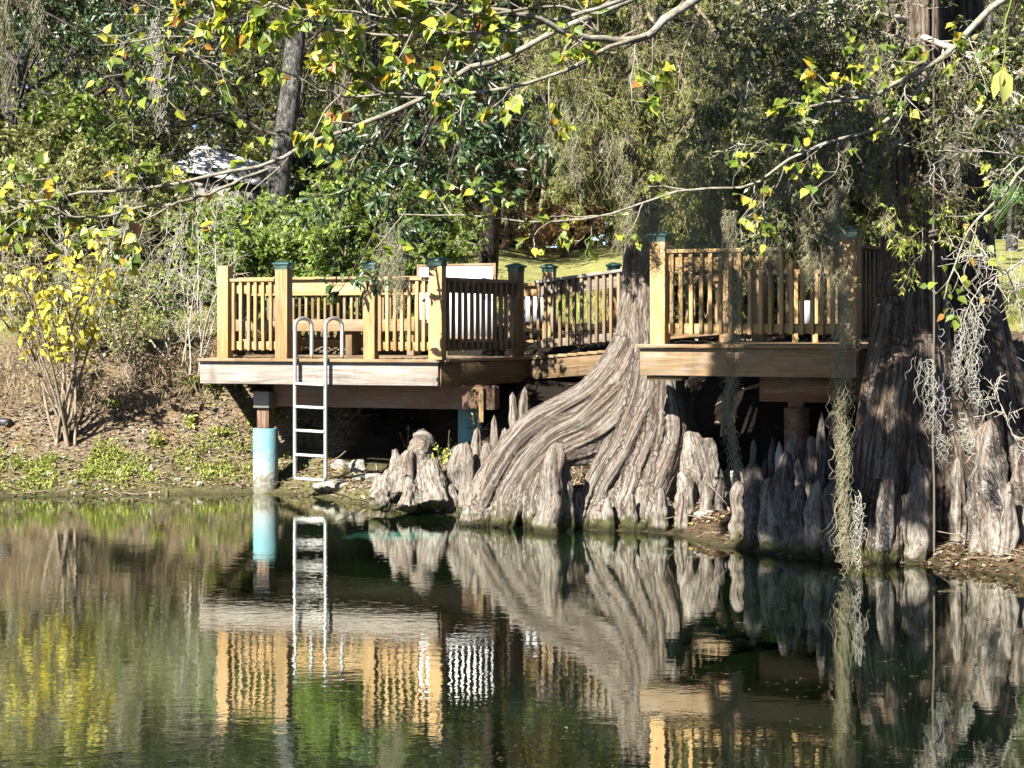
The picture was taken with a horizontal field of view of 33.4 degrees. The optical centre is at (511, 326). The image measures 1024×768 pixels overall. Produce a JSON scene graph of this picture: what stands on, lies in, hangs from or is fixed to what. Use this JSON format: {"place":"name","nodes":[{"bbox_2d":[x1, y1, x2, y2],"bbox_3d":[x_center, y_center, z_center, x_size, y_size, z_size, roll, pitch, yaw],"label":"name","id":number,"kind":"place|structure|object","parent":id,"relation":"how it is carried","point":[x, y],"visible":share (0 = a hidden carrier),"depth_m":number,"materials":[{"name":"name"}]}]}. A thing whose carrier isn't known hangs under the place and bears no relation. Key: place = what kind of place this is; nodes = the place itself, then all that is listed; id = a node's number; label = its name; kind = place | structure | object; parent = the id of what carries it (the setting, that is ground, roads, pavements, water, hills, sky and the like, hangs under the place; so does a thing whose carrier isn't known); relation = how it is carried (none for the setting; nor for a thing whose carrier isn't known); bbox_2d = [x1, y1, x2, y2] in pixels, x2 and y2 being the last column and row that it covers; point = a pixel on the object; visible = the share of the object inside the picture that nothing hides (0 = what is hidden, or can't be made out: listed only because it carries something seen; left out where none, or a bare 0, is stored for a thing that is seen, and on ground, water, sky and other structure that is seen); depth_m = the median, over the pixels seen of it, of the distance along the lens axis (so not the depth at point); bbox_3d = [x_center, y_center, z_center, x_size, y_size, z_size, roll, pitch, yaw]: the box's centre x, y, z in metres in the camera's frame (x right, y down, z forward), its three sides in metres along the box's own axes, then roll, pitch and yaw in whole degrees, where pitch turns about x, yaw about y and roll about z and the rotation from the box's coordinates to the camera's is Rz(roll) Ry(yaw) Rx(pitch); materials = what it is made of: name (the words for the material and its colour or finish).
{"place":"outdoors","nodes":[
{"label":"outdoors","id":0,"kind":"place"},
{"bbox_2d":[0,493,1023,767],"bbox_3d":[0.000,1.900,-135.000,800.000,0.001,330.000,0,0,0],"label":"water","id":1,"kind":"structure","parent":0,"point":[220,631],"depth_m":10.10,"materials":[{"name":"liquid"}]},
{"bbox_2d":[0,239,1023,577],"bbox_3d":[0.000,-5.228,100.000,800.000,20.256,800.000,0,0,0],"label":"ground","id":2,"kind":"structure","parent":0,"point":[376,439],"depth_m":20.20,"materials":[{"name":"plant"}]},
{"bbox_2d":[0,231,63,358],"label":"bush","id":3,"kind":"object","parent":2,"relation":"on","point":[21,308],"visible":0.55,"depth_m":21.71,"materials":[{"name":"green plant"}]},
{"bbox_2d":[0,108,97,295],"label":"bush","id":4,"kind":"object","parent":2,"relation":"on","point":[7,140],"visible":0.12,"depth_m":27.74,"materials":[{"name":"green plant"}]},
{"bbox_2d":[0,127,111,319],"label":"bush","id":5,"kind":"object","parent":2,"relation":"on","point":[43,238],"visible":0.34,"depth_m":24.85,"materials":[{"name":"green plant"}]},
{"bbox_2d":[0,227,123,445],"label":"yellow shrub","id":6,"kind":"object","parent":2,"relation":"on","point":[72,339],"visible":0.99,"depth_m":19.93,"materials":[{"name":"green plant"}]},
{"bbox_2d":[1,68,154,156],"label":"bush","id":7,"kind":"object","parent":2,"relation":"on","point":[95,114],"visible":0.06,"depth_m":32.00,"materials":[{"name":"green plant"}]},
{"bbox_2d":[16,63,149,168],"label":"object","id":8,"kind":"object","parent":2,"relation":"on","point":[117,144],"visible":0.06,"depth_m":32.83,"materials":[{"name":"green plant"}]},
{"bbox_2d":[47,221,144,350],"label":"shrub","id":9,"kind":"object","parent":2,"relation":"on","point":[121,280],"visible":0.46,"depth_m":21.86,"materials":[{"name":"yellow plant"}]},
{"bbox_2d":[49,260,146,358],"bbox_3d":[-5.341,-0.193,22.084,1.257,1.316,1.109,0,0,0],"label":"bare sapling","id":10,"kind":"object","parent":2,"relation":"on","point":[61,299],"visible":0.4,"depth_m":21.97,"materials":[{"name":"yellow plant"}]},
{"bbox_2d":[7,126,192,310],"bbox_3d":[-6.613,-1.590,26.158,3.071,3.206,2.668,0,0,44],"label":"bush","id":11,"kind":"object","parent":2,"relation":"on","point":[99,181],"visible":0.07,"depth_m":25.53,"materials":[{"name":"green plant"}]},
{"bbox_2d":[29,119,186,284],"bbox_3d":[-7.252,-2.021,29.211,3.580,3.100,3.269,0,0,20],"label":"bush","id":12,"kind":"object","parent":2,"relation":"on","point":[97,155],"visible":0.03,"depth_m":29.32,"materials":[{"name":"green plant"}]},
{"bbox_2d":[65,234,161,386],"bbox_3d":[-4.906,-0.229,21.429,1.245,1.994,1.483,0,0,0],"label":"bare sapling","id":13,"kind":"object","parent":2,"relation":"on","point":[136,311],"visible":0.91,"depth_m":21.35,"materials":[{"name":"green plant"}]},
{"bbox_2d":[44,145,196,310],"bbox_3d":[-5.850,-1.295,25.642,2.268,2.726,2.610,0,0,39],"label":"bush","id":14,"kind":"object","parent":2,"relation":"on","point":[156,223],"visible":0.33,"depth_m":25.14,"materials":[{"name":"green plant"}]},
{"bbox_2d":[0,1,240,144],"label":"broadleaf tree","id":15,"kind":"object","parent":2,"relation":"on","point":[199,133],"visible":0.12,"depth_m":43.84,"materials":[{"name":"green plant"}]},
{"bbox_2d":[0,0,243,132],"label":"magnolia tree","id":16,"kind":"object","parent":2,"relation":"on","point":[85,32],"visible":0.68,"depth_m":26.60,"materials":[{"name":"green plant"}]},
{"bbox_2d":[0,0,24,112],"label":"spanish moss","id":17,"kind":"object","parent":16,"relation":"hanging from","point":[6,81],"visible":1,"depth_m":25.99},
{"bbox_2d":[0,0,256,282],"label":"broadleaf tree","id":18,"kind":"object","parent":2,"relation":"on","point":[22,62],"visible":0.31,"depth_m":29.97,"materials":[{"name":"green plant"}]},
{"bbox_2d":[80,248,191,360],"bbox_3d":[-4.854,-0.286,22.160,1.518,1.504,0.944,0,0,-20],"label":"bare sapling","id":19,"kind":"object","parent":2,"relation":"on","point":[160,319],"visible":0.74,"depth_m":22.21,"materials":[{"name":"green plant"}]},
{"bbox_2d":[0,0,278,175],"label":"oak tree","id":20,"kind":"object","parent":2,"relation":"on","point":[139,62],"visible":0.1,"depth_m":36.23,"materials":[{"name":"green plant"}]},
{"bbox_2d":[0,0,284,176],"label":"broadleaf tree","id":21,"kind":"object","parent":2,"relation":"on","point":[71,66],"visible":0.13,"depth_m":36.90,"materials":[{"name":"green plant"}]},
{"bbox_2d":[0,375,340,495],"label":"ground cover","id":22,"kind":"object","parent":2,"relation":"on","point":[37,469],"visible":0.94,"depth_m":19.81,"materials":[{"name":"green plant"}]},
{"bbox_2d":[111,145,237,332],"bbox_3d":[-4.831,-1.202,23.014,1.514,2.687,1.901,0,0,37],"label":"bare sapling","id":23,"kind":"object","parent":2,"relation":"on","point":[185,255],"visible":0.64,"depth_m":23.16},
{"bbox_2d":[135,163,227,303],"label":"bush","id":24,"kind":"object","parent":2,"relation":"on","point":[146,192],"visible":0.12,"depth_m":25.88,"materials":[{"name":"green plant"}]},
{"bbox_2d":[154,214,250,378],"bbox_3d":[-3.708,-0.386,21.316,1.495,2.174,0.944,0,0,32],"label":"bare sapling","id":25,"kind":"object","parent":2,"relation":"on","point":[202,341],"visible":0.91,"depth_m":21.40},
{"bbox_2d":[1,0,409,153],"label":"oak tree","id":26,"kind":"object","parent":2,"relation":"on","point":[256,67],"visible":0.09,"depth_m":39.09,"materials":[{"name":"green plant"}]},
{"bbox_2d":[46,0,408,159],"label":"oak tree","id":27,"kind":"object","parent":2,"relation":"on","point":[233,139],"visible":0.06,"depth_m":53.00,"materials":[{"name":"green plant"}]},
{"bbox_2d":[160,191,302,318],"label":"bush","id":28,"kind":"object","parent":2,"relation":"on","point":[204,260],"visible":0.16,"depth_m":24.25,"materials":[{"name":"green plant"}]},
{"bbox_2d":[173,144,299,211],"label":"shed","id":29,"kind":"structure","parent":2,"relation":"on","point":[201,166],"depth_m":35.10,"materials":[{"name":"grey"}]},
{"bbox_2d":[194,190,357,318],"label":"bush","id":30,"kind":"object","parent":2,"relation":"on","point":[271,251],"visible":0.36,"depth_m":23.62,"materials":[{"name":"green plant"}]},
{"bbox_2d":[151,0,404,170],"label":"oak tree","id":31,"kind":"object","parent":2,"relation":"on","point":[241,110],"visible":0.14,"depth_m":41.42,"materials":[{"name":"green plant"}]},
{"bbox_2d":[0,314,582,482],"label":"dry grass","id":32,"kind":"structure","parent":2,"relation":"on","point":[101,387],"depth_m":21.13,"materials":[{"name":"plant"}]},
{"bbox_2d":[49,0,568,222],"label":"oak tree","id":33,"kind":"object","parent":2,"relation":"on","point":[290,96],"visible":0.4,"depth_m":31.95,"materials":[{"name":"green plant"}]},
{"bbox_2d":[237,167,440,318],"bbox_3d":[-2.532,-1.033,24.061,2.716,2.352,2.480,0,0,41],"label":"bush","id":34,"kind":"object","parent":2,"relation":"on","point":[332,232],"visible":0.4,"depth_m":23.56,"materials":[{"name":"green plant"}]},
{"bbox_2d":[266,91,433,213],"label":"bush","id":35,"kind":"object","parent":2,"relation":"on","point":[300,184],"visible":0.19,"depth_m":32.70,"materials":[{"name":"green plant"}]},
{"bbox_2d":[14,0,700,231],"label":"oak tree","id":36,"kind":"object","parent":2,"relation":"on","point":[345,103],"visible":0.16,"depth_m":35.77,"materials":[{"name":"green plant"}]},
{"bbox_2d":[210,0,543,251],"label":"broadleaf tree","id":37,"kind":"object","parent":2,"relation":"on","point":[373,50],"visible":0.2,"depth_m":36.39,"materials":[{"name":"green plant"}]},
{"bbox_2d":[197,257,558,492],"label":"viewing deck","id":38,"kind":"structure","parent":2,"relation":"on","point":[436,377],"depth_m":19.16,"materials":[{"name":"brown wood"}]},
{"bbox_2d":[293,316,343,481],"bbox_3d":[-2.143,0.795,18.895,0.521,1.815,0.288,0,0,17],"label":"ladder","id":39,"kind":"object","parent":38,"relation":"attached to","point":[324,431],"visible":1,"depth_m":18.80,"materials":[{"name":"metal"}]},
{"bbox_2d":[233,319,426,355],"bbox_3d":[-2.398,0.136,21.631,2.653,0.448,0.456,0,0,17],"label":"bench","id":40,"kind":"object","parent":38,"relation":"on","point":[353,328],"visible":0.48,"depth_m":21.35,"materials":[{"name":"brown wood"}]},
{"bbox_2d":[417,263,495,338],"bbox_3d":[-0.701,-0.212,21.350,1.098,1.145,0.050,0,0,23],"label":"information board","id":41,"kind":"object","parent":38,"relation":"on","point":[481,270],"visible":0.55,"depth_m":21.28,"materials":[{"name":"white wood"}]},
{"bbox_2d":[325,153,490,314],"bbox_3d":[-1.910,-1.259,24.852,2.839,2.458,2.592,0,0,40],"label":"bush","id":42,"kind":"object","parent":2,"relation":"on","point":[451,234],"visible":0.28,"depth_m":24.51,"materials":[{"name":"green plant"}]},
{"bbox_2d":[368,429,450,512],"bbox_3d":[-1.029,1.470,17.393,0.851,0.823,0.778,0,0,0],"label":"cypress knee","id":43,"kind":"object","parent":2,"relation":"on","point":[411,478],"visible":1,"depth_m":17.24,"materials":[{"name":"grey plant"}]},
{"bbox_2d":[279,0,607,304],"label":"magnolia tree","id":44,"kind":"object","parent":2,"relation":"on","point":[490,168],"visible":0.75,"depth_m":18.48,"materials":[{"name":"green plant"}]},
{"bbox_2d":[363,223,417,318],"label":"spanish moss","id":45,"kind":"object","parent":44,"relation":"hanging from","point":[398,286],"visible":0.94,"depth_m":17.16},
{"bbox_2d":[295,0,628,246],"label":"oak tree","id":46,"kind":"object","parent":2,"relation":"on","point":[473,48],"visible":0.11,"depth_m":41.41,"materials":[{"name":"green plant"}]},
{"bbox_2d":[422,115,544,242],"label":"bush","id":47,"kind":"object","parent":2,"relation":"on","point":[476,201],"visible":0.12,"depth_m":43.23,"materials":[{"name":"green plant"}]},
{"bbox_2d":[430,19,590,257],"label":"cypress sapling","id":48,"kind":"object","parent":2,"relation":"on","point":[507,244],"visible":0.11,"depth_m":41.46,"materials":[{"name":"green plant"}]},
{"bbox_2d":[0,0,1023,330],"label":"tallow tree","id":49,"kind":"object","parent":2,"relation":"on","point":[490,24],"visible":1,"depth_m":7.38,"materials":[{"name":"green plant"}]},
{"bbox_2d":[145,11,168,136],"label":"spanish moss","id":50,"kind":"object","parent":49,"relation":"hanging from","point":[156,72],"visible":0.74,"depth_m":9.03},
{"bbox_2d":[0,332,1023,567],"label":"fallen twigs","id":51,"kind":"object","parent":2,"relation":"on","point":[482,429],"visible":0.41,"depth_m":20.04,"materials":[{"name":"wood"}]},
{"bbox_2d":[0,278,1023,355],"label":"lawn grass","id":52,"kind":"structure","parent":2,"relation":"on","point":[600,301],"depth_m":24.08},
{"bbox_2d":[1,0,1023,247],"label":"distant woods","id":53,"kind":"object","parent":2,"relation":"on","point":[257,156],"visible":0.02,"depth_m":63.75,"materials":[{"name":"green plant"}]},
{"bbox_2d":[501,133,586,249],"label":"bush","id":54,"kind":"object","parent":2,"relation":"on","point":[538,192],"visible":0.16,"depth_m":43.61,"materials":[{"name":"green plant"}]},
{"bbox_2d":[532,442,565,533],"bbox_3d":[0.324,1.599,15.752,0.390,1.072,0.309,0,0,0],"label":"cypress knee","id":55,"kind":"object","parent":2,"relation":"on","point":[549,514],"visible":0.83,"depth_m":15.68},
{"bbox_2d":[480,47,625,258],"bbox_3d":[0.922,-3.741,40.131,3.715,5.829,3.315,0,0,0],"label":"cypress sapling","id":56,"kind":"object","parent":2,"relation":"on","point":[537,227],"visible":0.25,"depth_m":39.86,"materials":[{"name":"green plant"}]},
{"bbox_2d":[503,93,606,256],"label":"cypress sapling","id":57,"kind":"object","parent":2,"relation":"on","point":[551,232],"visible":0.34,"depth_m":40.68,"materials":[{"name":"green plant"}]},
{"bbox_2d":[561,458,574,531],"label":"cypress knee","id":58,"kind":"object","parent":2,"relation":"on","point":[567,521],"visible":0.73,"depth_m":15.81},
{"bbox_2d":[539,115,623,250],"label":"bush","id":59,"kind":"object","parent":2,"relation":"on","point":[589,223],"visible":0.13,"depth_m":44.19,"materials":[{"name":"green plant"}]},
{"bbox_2d":[444,0,789,531],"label":"cypress tree","id":60,"kind":"object","parent":2,"relation":"on","point":[617,422],"visible":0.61,"depth_m":16.16,"materials":[{"name":"green plant"}]},
{"bbox_2d":[538,94,601,197],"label":"spanish moss","id":61,"kind":"object","parent":60,"relation":"hanging from","point":[573,160],"visible":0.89,"depth_m":14.98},
{"bbox_2d":[593,127,636,261],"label":"spanish moss","id":62,"kind":"object","parent":60,"relation":"hanging from","point":[621,158],"visible":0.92,"depth_m":15.00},
{"bbox_2d":[529,262,731,378],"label":"walkway","id":63,"kind":"structure","parent":2,"relation":"on","point":[571,364],"depth_m":19.80,"materials":[{"name":"brown wood"}]},
{"bbox_2d":[648,488,669,532],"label":"cypress knee","id":64,"kind":"object","parent":2,"relation":"on","point":[657,520],"visible":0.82,"depth_m":15.69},
{"bbox_2d":[493,0,847,165],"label":"oak tree","id":65,"kind":"object","parent":2,"relation":"on","point":[722,5],"visible":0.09,"depth_m":42.77,"materials":[{"name":"green plant"}]},
{"bbox_2d":[670,431,726,513],"bbox_3d":[1.686,1.506,16.292,0.673,1.019,0.644,0,0,-34],"label":"cypress knee","id":66,"kind":"object","parent":2,"relation":"on","point":[699,458],"visible":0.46,"depth_m":16.16,"materials":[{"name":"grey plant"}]},
{"bbox_2d":[659,195,747,339],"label":"bush","id":67,"kind":"object","parent":2,"relation":"on","point":[676,314],"visible":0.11,"depth_m":20.51,"materials":[{"name":"green plant"}]},
{"bbox_2d":[658,72,784,246],"bbox_3d":[3.913,-2.438,28.901,2.964,3.767,2.679,0,0,28],"label":"bush","id":68,"kind":"object","parent":2,"relation":"on","point":[736,200],"visible":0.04,"depth_m":28.49,"materials":[{"name":"green plant"}]},
{"bbox_2d":[445,464,1023,576],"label":"needle litter","id":69,"kind":"object","parent":2,"relation":"on","point":[958,547],"visible":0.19,"depth_m":13.75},
{"bbox_2d":[728,480,744,541],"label":"cypress knee","id":70,"kind":"object","parent":2,"relation":"on","point":[736,525],"visible":0.73,"depth_m":14.71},
{"bbox_2d":[740,461,763,551],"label":"cypress knee","id":71,"kind":"object","parent":2,"relation":"on","point":[753,476],"visible":0.66,"depth_m":14.43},
{"bbox_2d":[636,226,879,467],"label":"raised deck","id":72,"kind":"structure","parent":2,"relation":"on","point":[796,376],"depth_m":15.58,"materials":[{"name":"brown wood"}]},
{"bbox_2d":[756,477,779,553],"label":"cypress knee","id":73,"kind":"object","parent":2,"relation":"on","point":[768,539],"visible":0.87,"depth_m":14.24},
{"bbox_2d":[768,451,795,553],"bbox_3d":[2.262,1.499,14.238,0.328,0.925,0.272,0,0,0],"label":"cypress knee","id":74,"kind":"object","parent":2,"relation":"on","point":[783,482],"visible":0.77,"depth_m":14.19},
{"bbox_2d":[695,69,872,246],"bbox_3d":[4.572,-2.433,27.998,2.679,3.767,2.964,0,0,26],"label":"bush","id":75,"kind":"object","parent":2,"relation":"on","point":[747,189],"visible":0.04,"depth_m":27.57,"materials":[{"name":"green plant"}]},
{"bbox_2d":[787,483,806,555],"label":"cypress knee","id":76,"kind":"object","parent":2,"relation":"on","point":[797,506],"visible":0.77,"depth_m":14.06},
{"bbox_2d":[803,479,825,558],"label":"cypress knee","id":77,"kind":"object","parent":2,"relation":"on","point":[814,517],"visible":0.64,"depth_m":13.92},
{"bbox_2d":[815,412,827,487],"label":"cypress knee","id":78,"kind":"object","parent":2,"relation":"on","point":[821,451],"visible":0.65,"depth_m":14.67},
{"bbox_2d":[766,53,881,245],"bbox_3d":[5.554,-2.632,28.506,2.947,4.144,3.260,0,0,31],"label":"bush","id":79,"kind":"object","parent":2,"relation":"on","point":[861,209],"visible":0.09,"depth_m":27.92,"materials":[{"name":"green plant"}]},
{"bbox_2d":[651,0,1023,564],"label":"cypress tree","id":80,"kind":"object","parent":2,"relation":"on","point":[891,416],"visible":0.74,"depth_m":13.80,"materials":[{"name":"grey plant"}]},
{"bbox_2d":[626,191,673,285],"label":"spanish moss","id":81,"kind":"object","parent":80,"relation":"hanging from","point":[655,258],"visible":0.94,"depth_m":13.78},
{"bbox_2d":[645,152,741,303],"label":"spanish moss","id":82,"kind":"object","parent":80,"relation":"hanging from","point":[691,261],"visible":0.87,"depth_m":13.55,"materials":[{"name":"plant"}]},
{"bbox_2d":[676,11,743,152],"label":"spanish moss","id":83,"kind":"object","parent":80,"relation":"hanging from","point":[707,56],"visible":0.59,"depth_m":13.37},
{"bbox_2d":[680,127,747,286],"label":"spanish moss","id":84,"kind":"object","parent":80,"relation":"hanging from","point":[719,202],"visible":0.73,"depth_m":13.41,"materials":[{"name":"plant"}]},
{"bbox_2d":[716,209,751,489],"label":"spanish moss","id":85,"kind":"object","parent":80,"relation":"hanging from","point":[735,291],"visible":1,"depth_m":12.96,"materials":[{"name":"plant"}]},
{"bbox_2d":[737,114,819,298],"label":"spanish moss","id":86,"kind":"object","parent":80,"relation":"hanging from","point":[772,245],"visible":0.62,"depth_m":13.17,"materials":[{"name":"plant"}]},
{"bbox_2d":[764,20,819,136],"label":"spanish moss","id":87,"kind":"object","parent":80,"relation":"hanging from","point":[782,113],"visible":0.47,"depth_m":13.18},
{"bbox_2d":[773,146,836,297],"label":"spanish moss","id":88,"kind":"object","parent":80,"relation":"hanging from","point":[808,243],"visible":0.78,"depth_m":13.11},
{"bbox_2d":[808,100,862,259],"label":"spanish moss","id":89,"kind":"object","parent":80,"relation":"hanging from","point":[838,181],"visible":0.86,"depth_m":12.95,"materials":[{"name":"plant"}]},
{"bbox_2d":[814,209,863,577],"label":"spanish moss","id":90,"kind":"object","parent":80,"relation":"hanging from","point":[844,551],"visible":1,"depth_m":12.88,"materials":[{"name":"plant"}]},
{"bbox_2d":[839,37,908,216],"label":"spanish moss","id":91,"kind":"object","parent":80,"relation":"hanging from","point":[863,175],"visible":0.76,"depth_m":13.27,"materials":[{"name":"plant"}]},
{"bbox_2d":[862,82,902,241],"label":"spanish moss","id":92,"kind":"object","parent":80,"relation":"hanging from","point":[886,194],"visible":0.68,"depth_m":13.40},
{"bbox_2d":[928,0,938,551],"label":"rope","id":93,"kind":"object","parent":80,"relation":"hanging from","point":[934,234],"visible":0.94,"depth_m":13.09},
{"bbox_2d":[920,57,989,224],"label":"spanish moss","id":94,"kind":"object","parent":80,"relation":"hanging from","point":[957,134],"visible":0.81,"depth_m":13.66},
{"bbox_2d":[923,106,1023,470],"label":"dead bough","id":95,"kind":"object","parent":80,"relation":"attached to","point":[992,269],"visible":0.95,"depth_m":12.53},
{"bbox_2d":[821,465,862,561],"bbox_3d":[2.651,1.553,13.864,0.404,0.863,0.340,0,0,0],"label":"cypress knee","id":96,"kind":"object","parent":2,"relation":"on","point":[827,550],"visible":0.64,"depth_m":13.78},
{"bbox_2d":[875,448,894,564],"bbox_3d":[2.990,1.500,13.650,0.191,1.054,0.176,0,0,0],"label":"cypress knee","id":97,"kind":"object","parent":2,"relation":"on","point":[885,531],"visible":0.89,"depth_m":13.62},
{"bbox_2d":[903,462,932,563],"bbox_3d":[3.243,1.532,13.755,0.350,0.878,0.292,0,0,0],"label":"cypress knee","id":98,"kind":"object","parent":2,"relation":"on","point":[920,531],"visible":0.89,"depth_m":13.67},
{"bbox_2d":[880,0,1023,251],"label":"broadleaf tree","id":99,"kind":"object","parent":2,"relation":"on","point":[1012,225],"visible":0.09,"depth_m":34.92,"materials":[{"name":"green plant"}]},
{"bbox_2d":[948,457,967,547],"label":"cypress knee","id":100,"kind":"object","parent":2,"relation":"on","point":[958,522],"visible":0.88,"depth_m":13.87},
{"bbox_2d":[942,0,1023,458],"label":"cypress tree","id":101,"kind":"object","parent":2,"relation":"on","point":[1001,356],"visible":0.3,"depth_m":15.52,"materials":[{"name":"brown plant"}]},
{"bbox_2d":[963,419,1008,555],"bbox_3d":[3.881,1.299,13.559,0.495,1.126,0.454,0,0,-31],"label":"cypress knee","id":102,"kind":"object","parent":2,"relation":"on","point":[987,482],"visible":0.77,"depth_m":13.47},
{"bbox_2d":[988,101,1023,238],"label":"bush","id":103,"kind":"object","parent":2,"relation":"on","point":[1002,226],"visible":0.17,"depth_m":42.56,"materials":[{"name":"green plant"}]},
{"bbox_2d":[995,481,1019,560],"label":"cypress knee","id":104,"kind":"object","parent":2,"relation":"on","point":[1009,534],"visible":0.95,"depth_m":13.25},
{"bbox_2d":[1006,442,1023,542],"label":"cypress knee","id":105,"kind":"object","parent":2,"relation":"on","point":[1016,478],"visible":0.41,"depth_m":13.51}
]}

